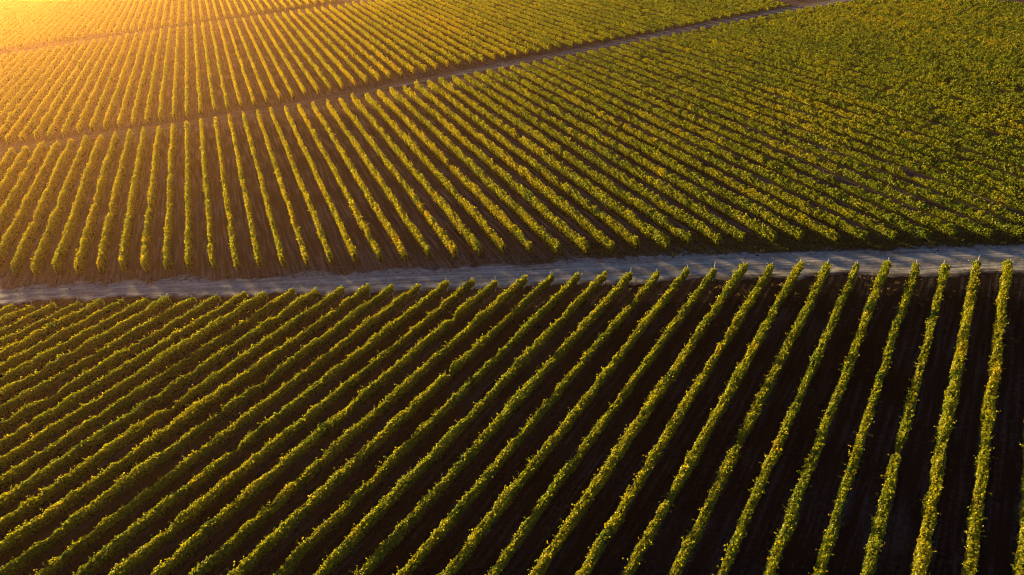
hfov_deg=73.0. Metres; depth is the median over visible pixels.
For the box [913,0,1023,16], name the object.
vine row
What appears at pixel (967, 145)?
vine row
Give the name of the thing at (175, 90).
vine row
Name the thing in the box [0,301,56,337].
vine row
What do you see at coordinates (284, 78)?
vine row
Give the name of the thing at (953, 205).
vine row
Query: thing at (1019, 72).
vine row
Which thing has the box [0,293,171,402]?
vine row
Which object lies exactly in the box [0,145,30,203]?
vine row
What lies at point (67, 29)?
vine row
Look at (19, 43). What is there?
vine row
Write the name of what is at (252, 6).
vine row
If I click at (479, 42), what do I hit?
vine row
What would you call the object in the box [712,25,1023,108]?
vine row
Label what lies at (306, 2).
vine row
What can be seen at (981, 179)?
vine row
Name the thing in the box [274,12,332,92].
vine row
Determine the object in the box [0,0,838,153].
dusty track
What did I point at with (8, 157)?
vine row
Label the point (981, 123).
vine row
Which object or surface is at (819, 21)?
vine row
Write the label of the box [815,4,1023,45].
vine row
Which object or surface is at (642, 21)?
vine row
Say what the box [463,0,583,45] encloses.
vine row
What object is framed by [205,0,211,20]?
vine row
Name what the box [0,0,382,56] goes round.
dusty track
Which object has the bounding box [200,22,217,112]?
vine row
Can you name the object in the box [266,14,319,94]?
vine row
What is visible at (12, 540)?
vine row
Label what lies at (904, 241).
verge grass
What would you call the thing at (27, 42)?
vine row
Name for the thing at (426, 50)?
vine row
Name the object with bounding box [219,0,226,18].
vine row
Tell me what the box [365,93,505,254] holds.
vine row
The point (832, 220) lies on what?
vine row
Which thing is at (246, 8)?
vine row
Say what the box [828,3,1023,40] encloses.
vine row
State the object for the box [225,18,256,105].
vine row
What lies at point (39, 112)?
vine row
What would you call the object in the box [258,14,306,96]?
vine row
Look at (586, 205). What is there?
vine row
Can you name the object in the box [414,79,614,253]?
vine row
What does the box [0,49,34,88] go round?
vine row
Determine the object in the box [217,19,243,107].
vine row
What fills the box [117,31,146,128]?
vine row
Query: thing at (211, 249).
vine row
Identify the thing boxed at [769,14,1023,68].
vine row
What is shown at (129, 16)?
vine row
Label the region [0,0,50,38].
vine row
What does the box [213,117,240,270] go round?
vine row
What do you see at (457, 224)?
vine row
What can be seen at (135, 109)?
vine row
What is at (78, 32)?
vine row
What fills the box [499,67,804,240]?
vine row
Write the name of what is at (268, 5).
vine row
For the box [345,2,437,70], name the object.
vine row
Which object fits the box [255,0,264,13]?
vine row
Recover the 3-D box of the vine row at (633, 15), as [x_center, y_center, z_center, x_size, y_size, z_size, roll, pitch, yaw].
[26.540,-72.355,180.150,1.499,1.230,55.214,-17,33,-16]
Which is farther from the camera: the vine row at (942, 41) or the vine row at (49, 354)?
the vine row at (942, 41)
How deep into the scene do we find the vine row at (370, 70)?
171.47 m
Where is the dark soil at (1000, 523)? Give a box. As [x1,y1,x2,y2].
[0,273,1023,574]
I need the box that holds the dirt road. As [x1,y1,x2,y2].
[0,242,1023,305]
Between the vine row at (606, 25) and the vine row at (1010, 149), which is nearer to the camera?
the vine row at (1010, 149)
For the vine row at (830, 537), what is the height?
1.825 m
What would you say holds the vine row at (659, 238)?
on the reddish soil at (292, 252)
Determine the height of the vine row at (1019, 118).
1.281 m
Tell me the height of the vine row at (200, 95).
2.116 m
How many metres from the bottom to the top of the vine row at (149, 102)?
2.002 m
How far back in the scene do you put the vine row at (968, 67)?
122.52 m
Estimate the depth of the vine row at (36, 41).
258.35 m
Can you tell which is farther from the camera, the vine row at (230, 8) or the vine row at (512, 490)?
the vine row at (230, 8)
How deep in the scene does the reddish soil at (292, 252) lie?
102.59 m
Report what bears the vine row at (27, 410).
on the dark soil at (1000, 523)
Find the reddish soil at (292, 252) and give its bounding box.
[0,0,1023,288]
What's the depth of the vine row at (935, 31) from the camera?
135.88 m
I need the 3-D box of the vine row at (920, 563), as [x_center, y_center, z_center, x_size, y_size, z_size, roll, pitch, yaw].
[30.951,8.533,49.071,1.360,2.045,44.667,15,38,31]
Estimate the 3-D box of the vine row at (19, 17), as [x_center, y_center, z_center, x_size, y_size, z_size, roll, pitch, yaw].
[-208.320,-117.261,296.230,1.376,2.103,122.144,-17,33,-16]
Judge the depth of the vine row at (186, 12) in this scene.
247.34 m
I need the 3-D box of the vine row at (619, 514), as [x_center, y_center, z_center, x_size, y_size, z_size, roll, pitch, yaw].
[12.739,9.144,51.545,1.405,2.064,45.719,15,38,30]
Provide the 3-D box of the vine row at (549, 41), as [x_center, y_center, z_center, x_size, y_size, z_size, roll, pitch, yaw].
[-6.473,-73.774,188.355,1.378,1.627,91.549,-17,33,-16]
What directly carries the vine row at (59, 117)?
on the reddish soil at (292, 252)
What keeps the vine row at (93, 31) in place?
on the reddish soil at (292, 252)
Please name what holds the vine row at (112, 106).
on the reddish soil at (292, 252)
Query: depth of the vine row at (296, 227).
94.03 m
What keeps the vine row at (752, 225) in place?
on the reddish soil at (292, 252)
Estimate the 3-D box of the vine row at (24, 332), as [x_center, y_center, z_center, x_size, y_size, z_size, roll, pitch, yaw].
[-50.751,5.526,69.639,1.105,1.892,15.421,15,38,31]
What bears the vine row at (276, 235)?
on the reddish soil at (292, 252)
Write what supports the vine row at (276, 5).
on the reddish soil at (292, 252)
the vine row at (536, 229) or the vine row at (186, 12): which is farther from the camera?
the vine row at (186, 12)
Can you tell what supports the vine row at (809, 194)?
on the reddish soil at (292, 252)
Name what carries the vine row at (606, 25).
on the reddish soil at (292, 252)
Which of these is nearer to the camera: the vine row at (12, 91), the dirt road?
the dirt road
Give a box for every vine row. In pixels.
[0,0,43,34]
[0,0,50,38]
[0,0,54,44]
[0,0,59,50]
[0,44,69,140]
[0,45,60,125]
[0,46,52,112]
[0,48,43,100]
[0,49,24,78]
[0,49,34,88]
[0,51,16,70]
[0,54,7,62]
[0,141,46,233]
[0,141,60,269]
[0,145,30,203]
[0,146,16,179]
[0,283,370,557]
[0,284,393,574]
[0,285,347,533]
[0,286,319,510]
[0,287,296,489]
[0,289,267,470]
[0,291,247,452]
[0,292,220,434]
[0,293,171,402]
[0,295,196,417]
[0,296,81,349]
[0,297,104,361]
[0,297,125,373]
[0,297,148,387]
[0,300,34,326]
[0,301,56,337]
[0,303,16,316]
[5,41,78,143]
[6,0,64,49]
[10,139,74,275]
[15,0,68,48]
[18,40,87,141]
[23,0,74,47]
[30,134,89,276]
[32,0,79,45]
[33,38,95,140]
[34,280,420,574]
[40,0,84,44]
[47,38,104,138]
[48,0,88,42]
[51,135,104,274]
[57,0,94,41]
[61,36,113,136]
[65,0,100,40]
[72,278,449,574]
[73,0,105,39]
[73,131,118,275]
[76,36,121,133]
[81,0,110,38]
[89,33,129,132]
[90,0,116,36]
[96,128,133,273]
[97,0,121,35]
[103,32,138,130]
[106,0,127,34]
[108,277,475,574]
[112,0,132,34]
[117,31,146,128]
[118,126,147,271]
[122,0,138,32]
[129,0,144,32]
[130,29,155,125]
[138,0,150,30]
[140,126,162,272]
[144,28,163,124]
[145,0,155,29]
[151,276,498,574]
[153,0,161,29]
[158,27,171,121]
[161,0,168,28]
[161,123,176,272]
[169,0,174,27]
[171,26,179,120]
[176,0,180,25]
[184,0,187,24]
[184,24,189,118]
[184,121,193,271]
[188,275,528,574]
[191,0,195,22]
[193,23,202,115]
[198,0,203,21]
[199,118,216,270]
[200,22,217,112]
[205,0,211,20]
[209,21,229,111]
[212,0,219,20]
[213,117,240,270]
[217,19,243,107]
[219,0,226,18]
[225,0,234,17]
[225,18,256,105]
[227,274,554,574]
[228,113,263,269]
[233,0,242,16]
[234,18,268,104]
[240,0,249,15]
[242,17,281,101]
[242,112,286,268]
[248,0,256,14]
[250,16,294,99]
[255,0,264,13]
[256,109,309,267]
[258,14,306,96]
[263,0,272,11]
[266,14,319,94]
[269,107,333,264]
[270,0,279,10]
[271,269,582,574]
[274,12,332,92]
[278,0,286,9]
[282,11,343,89]
[284,106,358,263]
[286,0,294,8]
[289,10,356,87]
[294,0,302,7]
[297,9,367,84]
[297,103,382,261]
[302,0,310,6]
[304,9,380,82]
[311,101,407,262]
[313,7,391,79]
[313,271,607,574]
[321,6,402,77]
[326,99,432,259]
[328,4,415,75]
[337,4,427,73]
[338,98,458,258]
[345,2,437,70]
[349,268,632,574]
[350,92,482,257]
[352,1,449,68]
[360,0,460,66]
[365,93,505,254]
[368,0,472,64]
[375,0,484,62]
[377,89,532,253]
[383,0,495,60]
[389,86,561,254]
[390,0,507,58]
[393,271,659,574]
[400,0,518,57]
[402,86,588,254]
[410,0,528,54]
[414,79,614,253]
[421,0,540,52]
[427,79,639,249]
[431,0,551,50]
[436,265,689,574]
[438,77,669,250]
[441,0,562,49]
[452,0,573,47]
[452,74,691,245]
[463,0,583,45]
[464,73,722,245]
[473,70,745,242]
[475,0,594,43]
[485,0,605,41]
[485,261,717,574]
[486,69,777,242]
[497,0,615,39]
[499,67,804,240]
[509,0,626,37]
[510,64,839,241]
[520,62,867,241]
[521,0,636,35]
[528,259,748,574]
[532,0,646,33]
[533,60,897,239]
[543,58,931,240]
[546,0,656,32]
[554,56,958,236]
[558,0,666,30]
[566,54,994,237]
[573,0,674,27]
[575,261,774,574]
[576,51,1023,238]
[584,0,686,26]
[588,50,1023,224]
[598,0,695,24]
[599,48,1023,212]
[610,46,1023,199]
[615,0,704,22]
[619,44,1023,189]
[622,258,806,574]
[627,0,712,20]
[630,41,1023,177]
[640,39,1023,167]
[641,0,722,18]
[651,37,1023,158]
[657,0,732,17]
[660,36,1023,148]
[667,259,832,574]
[672,33,1023,139]
[673,0,742,15]
[682,32,1023,131]
[687,0,750,13]
[692,29,1023,123]
[700,27,1023,114]
[704,0,760,11]
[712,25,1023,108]
[712,261,859,574]
[719,22,1023,101]
[722,0,771,10]
[730,21,1023,94]
[738,0,778,8]
[740,19,1023,88]
[750,18,1023,82]
[754,0,789,6]
[758,16,1023,75]
[763,258,892,574]
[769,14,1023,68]
[777,12,1023,64]
[786,10,1023,59]
[796,8,1023,54]
[804,6,1023,48]
[808,259,920,574]
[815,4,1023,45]
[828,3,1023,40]
[836,1,1023,36]
[848,0,1023,32]
[857,0,1023,27]
[860,261,952,574]
[871,0,1023,23]
[888,0,1023,19]
[910,255,981,574]
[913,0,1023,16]
[922,0,1023,12]
[956,0,1023,9]
[961,259,1015,574]
[982,0,1023,6]
[1010,428,1023,574]
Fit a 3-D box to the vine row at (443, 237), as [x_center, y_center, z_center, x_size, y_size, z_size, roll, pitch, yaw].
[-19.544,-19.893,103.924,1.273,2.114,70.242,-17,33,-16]
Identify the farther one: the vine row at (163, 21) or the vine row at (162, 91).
the vine row at (163, 21)
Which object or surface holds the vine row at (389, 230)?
on the reddish soil at (292, 252)
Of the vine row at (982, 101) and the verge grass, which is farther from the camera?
the vine row at (982, 101)
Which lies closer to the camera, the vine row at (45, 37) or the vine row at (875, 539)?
the vine row at (875, 539)
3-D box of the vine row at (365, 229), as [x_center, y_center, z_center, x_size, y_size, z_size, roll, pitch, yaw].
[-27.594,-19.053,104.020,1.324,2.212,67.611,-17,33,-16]
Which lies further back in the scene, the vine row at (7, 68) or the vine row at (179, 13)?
the vine row at (179, 13)
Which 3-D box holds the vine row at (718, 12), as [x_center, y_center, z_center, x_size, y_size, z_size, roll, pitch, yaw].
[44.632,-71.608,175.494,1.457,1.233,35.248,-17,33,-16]
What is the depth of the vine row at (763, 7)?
168.66 m
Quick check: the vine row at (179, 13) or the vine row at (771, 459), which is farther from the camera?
the vine row at (179, 13)
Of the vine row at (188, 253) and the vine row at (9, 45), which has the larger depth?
the vine row at (9, 45)
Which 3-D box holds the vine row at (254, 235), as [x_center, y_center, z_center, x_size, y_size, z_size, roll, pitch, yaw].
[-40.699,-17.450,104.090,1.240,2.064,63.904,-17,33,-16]
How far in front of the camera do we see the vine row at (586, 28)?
174.56 m
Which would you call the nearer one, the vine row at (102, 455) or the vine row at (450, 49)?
the vine row at (102, 455)
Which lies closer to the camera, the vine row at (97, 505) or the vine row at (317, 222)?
the vine row at (97, 505)
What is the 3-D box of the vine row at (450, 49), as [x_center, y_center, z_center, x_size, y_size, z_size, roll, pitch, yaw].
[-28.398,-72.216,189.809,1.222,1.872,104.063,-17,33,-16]
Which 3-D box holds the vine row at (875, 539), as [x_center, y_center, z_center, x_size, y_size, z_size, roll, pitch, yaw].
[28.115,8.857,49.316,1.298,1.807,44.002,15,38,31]
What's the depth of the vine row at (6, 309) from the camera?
75.20 m
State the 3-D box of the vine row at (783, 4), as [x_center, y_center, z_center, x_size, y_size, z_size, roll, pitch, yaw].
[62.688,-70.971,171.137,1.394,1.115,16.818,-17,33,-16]
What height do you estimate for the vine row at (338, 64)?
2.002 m
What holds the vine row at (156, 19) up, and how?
on the reddish soil at (292, 252)
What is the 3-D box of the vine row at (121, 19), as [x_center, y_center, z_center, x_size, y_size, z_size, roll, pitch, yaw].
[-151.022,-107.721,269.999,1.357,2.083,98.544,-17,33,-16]
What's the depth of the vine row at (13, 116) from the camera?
163.29 m
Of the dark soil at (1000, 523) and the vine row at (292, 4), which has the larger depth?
the vine row at (292, 4)
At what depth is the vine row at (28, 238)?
98.71 m
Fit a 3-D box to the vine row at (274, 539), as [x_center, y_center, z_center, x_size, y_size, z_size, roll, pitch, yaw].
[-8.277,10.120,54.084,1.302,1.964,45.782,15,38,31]
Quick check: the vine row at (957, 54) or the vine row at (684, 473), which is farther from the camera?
the vine row at (957, 54)
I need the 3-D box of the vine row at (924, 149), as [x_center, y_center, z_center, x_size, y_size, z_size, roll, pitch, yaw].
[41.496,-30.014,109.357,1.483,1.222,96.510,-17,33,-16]
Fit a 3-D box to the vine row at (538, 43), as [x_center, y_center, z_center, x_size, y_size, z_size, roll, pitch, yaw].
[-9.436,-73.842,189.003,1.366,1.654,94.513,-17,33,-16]
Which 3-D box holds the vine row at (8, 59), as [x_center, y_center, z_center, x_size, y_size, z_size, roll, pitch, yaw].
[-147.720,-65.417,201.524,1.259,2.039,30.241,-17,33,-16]
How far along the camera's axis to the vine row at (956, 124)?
105.80 m
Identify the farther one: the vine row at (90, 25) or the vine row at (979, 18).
the vine row at (90, 25)
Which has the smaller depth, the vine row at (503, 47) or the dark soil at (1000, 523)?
the dark soil at (1000, 523)
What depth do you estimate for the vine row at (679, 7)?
172.68 m
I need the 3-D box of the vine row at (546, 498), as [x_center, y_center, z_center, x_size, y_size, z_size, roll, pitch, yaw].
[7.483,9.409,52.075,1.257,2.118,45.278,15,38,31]
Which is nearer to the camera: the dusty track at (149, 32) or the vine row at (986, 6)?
the vine row at (986, 6)
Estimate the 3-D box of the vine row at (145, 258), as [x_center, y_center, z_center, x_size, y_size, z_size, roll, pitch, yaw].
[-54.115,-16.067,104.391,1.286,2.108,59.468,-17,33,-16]
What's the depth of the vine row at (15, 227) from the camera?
101.39 m
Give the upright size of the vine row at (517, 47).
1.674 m
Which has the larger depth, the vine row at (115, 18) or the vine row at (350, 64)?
the vine row at (115, 18)
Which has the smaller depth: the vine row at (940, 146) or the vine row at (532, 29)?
the vine row at (940, 146)
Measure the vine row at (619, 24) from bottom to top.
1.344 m
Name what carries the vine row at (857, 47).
on the reddish soil at (292, 252)
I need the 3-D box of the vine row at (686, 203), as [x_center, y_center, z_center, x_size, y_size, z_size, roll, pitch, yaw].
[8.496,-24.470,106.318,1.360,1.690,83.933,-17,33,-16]
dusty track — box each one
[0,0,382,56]
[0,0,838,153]
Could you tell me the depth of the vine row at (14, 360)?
69.15 m
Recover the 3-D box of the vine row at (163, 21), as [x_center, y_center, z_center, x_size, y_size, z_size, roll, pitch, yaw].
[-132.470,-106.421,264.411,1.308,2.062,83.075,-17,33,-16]
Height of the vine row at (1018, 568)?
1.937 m
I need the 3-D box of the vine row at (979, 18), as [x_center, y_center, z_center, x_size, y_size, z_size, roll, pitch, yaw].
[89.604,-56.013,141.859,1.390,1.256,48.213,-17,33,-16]
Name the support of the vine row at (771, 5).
on the reddish soil at (292, 252)
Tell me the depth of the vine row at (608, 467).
49.53 m
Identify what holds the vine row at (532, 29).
on the reddish soil at (292, 252)
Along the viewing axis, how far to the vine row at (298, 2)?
241.71 m
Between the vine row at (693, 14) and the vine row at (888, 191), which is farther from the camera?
the vine row at (693, 14)
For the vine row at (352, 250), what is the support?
on the reddish soil at (292, 252)
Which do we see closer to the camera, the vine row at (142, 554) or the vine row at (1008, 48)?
the vine row at (142, 554)
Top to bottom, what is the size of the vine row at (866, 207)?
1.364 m
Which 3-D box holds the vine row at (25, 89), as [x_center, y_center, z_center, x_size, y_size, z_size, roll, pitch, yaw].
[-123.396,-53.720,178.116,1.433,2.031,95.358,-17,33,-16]
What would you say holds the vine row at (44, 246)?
on the reddish soil at (292, 252)
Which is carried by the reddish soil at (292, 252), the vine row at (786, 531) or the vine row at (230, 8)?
the vine row at (230, 8)
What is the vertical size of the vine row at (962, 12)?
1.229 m
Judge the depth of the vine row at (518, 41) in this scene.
176.51 m
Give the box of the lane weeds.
[24,272,1020,574]
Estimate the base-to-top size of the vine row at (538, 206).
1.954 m
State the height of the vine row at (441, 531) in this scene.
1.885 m
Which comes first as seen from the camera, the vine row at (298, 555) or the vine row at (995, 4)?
the vine row at (298, 555)
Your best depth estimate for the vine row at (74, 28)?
259.04 m
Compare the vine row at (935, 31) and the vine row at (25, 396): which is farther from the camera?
the vine row at (935, 31)
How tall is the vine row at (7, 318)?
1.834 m
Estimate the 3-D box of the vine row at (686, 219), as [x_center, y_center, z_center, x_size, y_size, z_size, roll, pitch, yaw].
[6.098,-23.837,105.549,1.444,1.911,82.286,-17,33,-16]
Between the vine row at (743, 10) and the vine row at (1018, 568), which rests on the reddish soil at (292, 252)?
the vine row at (743, 10)
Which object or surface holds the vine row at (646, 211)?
on the reddish soil at (292, 252)
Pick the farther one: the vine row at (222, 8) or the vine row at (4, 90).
the vine row at (222, 8)
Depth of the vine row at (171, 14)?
249.85 m
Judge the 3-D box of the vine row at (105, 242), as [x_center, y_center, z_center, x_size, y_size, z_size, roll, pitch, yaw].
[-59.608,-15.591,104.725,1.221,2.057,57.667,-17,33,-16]
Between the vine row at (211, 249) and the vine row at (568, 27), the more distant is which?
the vine row at (568, 27)
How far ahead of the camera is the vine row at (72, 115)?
159.76 m
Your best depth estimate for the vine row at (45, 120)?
159.37 m
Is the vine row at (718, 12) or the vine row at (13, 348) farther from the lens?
the vine row at (718, 12)
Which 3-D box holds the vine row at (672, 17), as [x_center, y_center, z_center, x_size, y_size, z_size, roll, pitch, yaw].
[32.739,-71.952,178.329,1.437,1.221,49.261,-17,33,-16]
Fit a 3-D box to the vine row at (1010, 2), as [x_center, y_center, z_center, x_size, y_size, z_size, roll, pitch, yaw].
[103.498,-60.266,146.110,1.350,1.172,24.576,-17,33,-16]
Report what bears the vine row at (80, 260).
on the reddish soil at (292, 252)
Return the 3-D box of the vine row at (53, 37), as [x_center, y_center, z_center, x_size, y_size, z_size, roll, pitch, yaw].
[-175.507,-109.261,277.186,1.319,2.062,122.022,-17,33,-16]
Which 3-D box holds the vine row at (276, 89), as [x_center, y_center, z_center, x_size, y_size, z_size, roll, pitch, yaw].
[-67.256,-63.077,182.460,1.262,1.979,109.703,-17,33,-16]
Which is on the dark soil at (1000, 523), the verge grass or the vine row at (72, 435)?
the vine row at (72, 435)
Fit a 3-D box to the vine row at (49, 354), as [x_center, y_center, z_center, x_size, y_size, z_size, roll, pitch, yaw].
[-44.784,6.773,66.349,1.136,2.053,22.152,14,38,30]
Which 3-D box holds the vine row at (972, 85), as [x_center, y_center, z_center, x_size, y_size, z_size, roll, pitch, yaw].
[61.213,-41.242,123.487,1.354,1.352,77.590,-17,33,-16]
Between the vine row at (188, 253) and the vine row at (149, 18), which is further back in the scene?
the vine row at (149, 18)
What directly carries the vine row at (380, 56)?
on the reddish soil at (292, 252)
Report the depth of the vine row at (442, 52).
175.99 m
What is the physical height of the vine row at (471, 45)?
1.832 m
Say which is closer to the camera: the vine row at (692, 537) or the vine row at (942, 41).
the vine row at (692, 537)
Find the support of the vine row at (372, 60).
on the reddish soil at (292, 252)
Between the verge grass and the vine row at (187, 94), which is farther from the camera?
the vine row at (187, 94)
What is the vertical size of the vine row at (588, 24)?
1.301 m
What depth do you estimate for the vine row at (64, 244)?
97.56 m
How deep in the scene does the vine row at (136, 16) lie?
254.23 m
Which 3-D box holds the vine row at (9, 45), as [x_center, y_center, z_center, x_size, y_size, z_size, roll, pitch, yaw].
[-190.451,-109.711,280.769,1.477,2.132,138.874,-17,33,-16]
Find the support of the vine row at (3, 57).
on the reddish soil at (292, 252)
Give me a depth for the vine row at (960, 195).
90.45 m
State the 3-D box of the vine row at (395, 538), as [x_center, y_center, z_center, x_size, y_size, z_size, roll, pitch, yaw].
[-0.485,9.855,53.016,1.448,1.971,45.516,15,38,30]
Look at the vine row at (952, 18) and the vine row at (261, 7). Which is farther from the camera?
the vine row at (261, 7)
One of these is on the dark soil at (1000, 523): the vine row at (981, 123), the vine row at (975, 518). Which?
the vine row at (975, 518)
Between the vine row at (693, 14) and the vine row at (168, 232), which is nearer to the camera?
the vine row at (168, 232)
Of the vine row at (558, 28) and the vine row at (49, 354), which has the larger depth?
the vine row at (558, 28)
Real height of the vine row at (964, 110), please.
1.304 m
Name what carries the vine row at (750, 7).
on the reddish soil at (292, 252)
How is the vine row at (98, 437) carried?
on the dark soil at (1000, 523)
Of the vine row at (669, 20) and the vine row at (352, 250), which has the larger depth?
the vine row at (669, 20)
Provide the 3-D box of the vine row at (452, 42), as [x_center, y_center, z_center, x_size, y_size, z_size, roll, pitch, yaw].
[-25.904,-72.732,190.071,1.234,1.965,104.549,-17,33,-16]
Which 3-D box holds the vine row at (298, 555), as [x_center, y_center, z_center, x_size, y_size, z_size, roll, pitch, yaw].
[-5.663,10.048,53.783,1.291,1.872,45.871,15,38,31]
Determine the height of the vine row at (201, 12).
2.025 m
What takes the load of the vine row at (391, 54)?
on the reddish soil at (292, 252)
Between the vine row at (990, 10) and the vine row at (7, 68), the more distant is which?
the vine row at (7, 68)
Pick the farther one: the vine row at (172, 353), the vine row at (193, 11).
the vine row at (193, 11)
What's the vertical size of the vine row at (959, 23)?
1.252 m
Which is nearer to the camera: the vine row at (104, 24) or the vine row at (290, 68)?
the vine row at (290, 68)
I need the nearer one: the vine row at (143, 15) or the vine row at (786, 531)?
the vine row at (786, 531)
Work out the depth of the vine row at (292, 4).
242.23 m
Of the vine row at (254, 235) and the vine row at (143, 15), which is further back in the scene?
the vine row at (143, 15)
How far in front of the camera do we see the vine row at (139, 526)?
53.03 m
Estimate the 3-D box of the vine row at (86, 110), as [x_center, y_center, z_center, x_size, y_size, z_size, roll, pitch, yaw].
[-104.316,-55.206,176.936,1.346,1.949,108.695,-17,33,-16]
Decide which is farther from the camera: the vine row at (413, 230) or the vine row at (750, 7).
the vine row at (750, 7)
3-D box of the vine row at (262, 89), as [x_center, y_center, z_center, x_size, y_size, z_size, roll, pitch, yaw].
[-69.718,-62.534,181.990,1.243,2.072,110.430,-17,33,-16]
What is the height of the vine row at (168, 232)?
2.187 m
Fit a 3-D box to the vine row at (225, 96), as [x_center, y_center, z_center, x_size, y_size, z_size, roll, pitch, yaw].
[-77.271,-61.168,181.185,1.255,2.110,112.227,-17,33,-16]
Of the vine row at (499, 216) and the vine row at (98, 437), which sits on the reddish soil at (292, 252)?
the vine row at (499, 216)
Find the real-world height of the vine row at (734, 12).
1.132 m
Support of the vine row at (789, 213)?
on the reddish soil at (292, 252)
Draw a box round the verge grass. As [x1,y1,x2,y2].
[2,220,1023,287]
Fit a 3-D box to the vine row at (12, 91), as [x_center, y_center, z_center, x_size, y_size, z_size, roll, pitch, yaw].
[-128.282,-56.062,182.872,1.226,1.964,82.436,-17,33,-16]
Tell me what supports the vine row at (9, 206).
on the reddish soil at (292, 252)
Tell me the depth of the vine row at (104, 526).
53.38 m
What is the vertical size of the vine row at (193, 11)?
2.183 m
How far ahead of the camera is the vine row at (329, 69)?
168.12 m
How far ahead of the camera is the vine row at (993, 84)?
118.17 m
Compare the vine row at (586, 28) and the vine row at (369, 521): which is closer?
the vine row at (369, 521)
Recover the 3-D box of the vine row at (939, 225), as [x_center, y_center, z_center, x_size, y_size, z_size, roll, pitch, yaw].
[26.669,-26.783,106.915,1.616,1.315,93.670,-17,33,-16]
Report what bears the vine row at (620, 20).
on the reddish soil at (292, 252)
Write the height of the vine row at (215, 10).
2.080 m
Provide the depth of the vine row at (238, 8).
243.93 m
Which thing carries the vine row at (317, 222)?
on the reddish soil at (292, 252)
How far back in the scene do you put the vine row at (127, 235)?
97.39 m
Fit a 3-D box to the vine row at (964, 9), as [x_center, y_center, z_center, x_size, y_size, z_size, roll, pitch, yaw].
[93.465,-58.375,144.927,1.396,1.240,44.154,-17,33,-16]
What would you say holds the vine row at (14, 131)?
on the reddish soil at (292, 252)
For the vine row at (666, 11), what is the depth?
173.15 m
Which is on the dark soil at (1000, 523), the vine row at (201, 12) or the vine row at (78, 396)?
the vine row at (78, 396)
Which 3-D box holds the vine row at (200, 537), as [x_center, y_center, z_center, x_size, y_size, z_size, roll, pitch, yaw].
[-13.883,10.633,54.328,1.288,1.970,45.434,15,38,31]
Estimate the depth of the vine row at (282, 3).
244.41 m
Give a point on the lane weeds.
(636, 392)
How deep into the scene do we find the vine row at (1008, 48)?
130.35 m
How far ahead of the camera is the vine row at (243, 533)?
52.10 m
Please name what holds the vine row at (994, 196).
on the reddish soil at (292, 252)
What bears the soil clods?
on the reddish soil at (292, 252)
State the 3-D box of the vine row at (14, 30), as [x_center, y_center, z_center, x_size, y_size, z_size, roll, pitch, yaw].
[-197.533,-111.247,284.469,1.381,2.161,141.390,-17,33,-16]
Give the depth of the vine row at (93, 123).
161.13 m
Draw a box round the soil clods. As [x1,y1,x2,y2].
[2,241,1023,293]
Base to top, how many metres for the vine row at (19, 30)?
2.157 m
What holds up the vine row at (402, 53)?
on the reddish soil at (292, 252)
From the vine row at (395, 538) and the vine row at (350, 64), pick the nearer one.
the vine row at (395, 538)

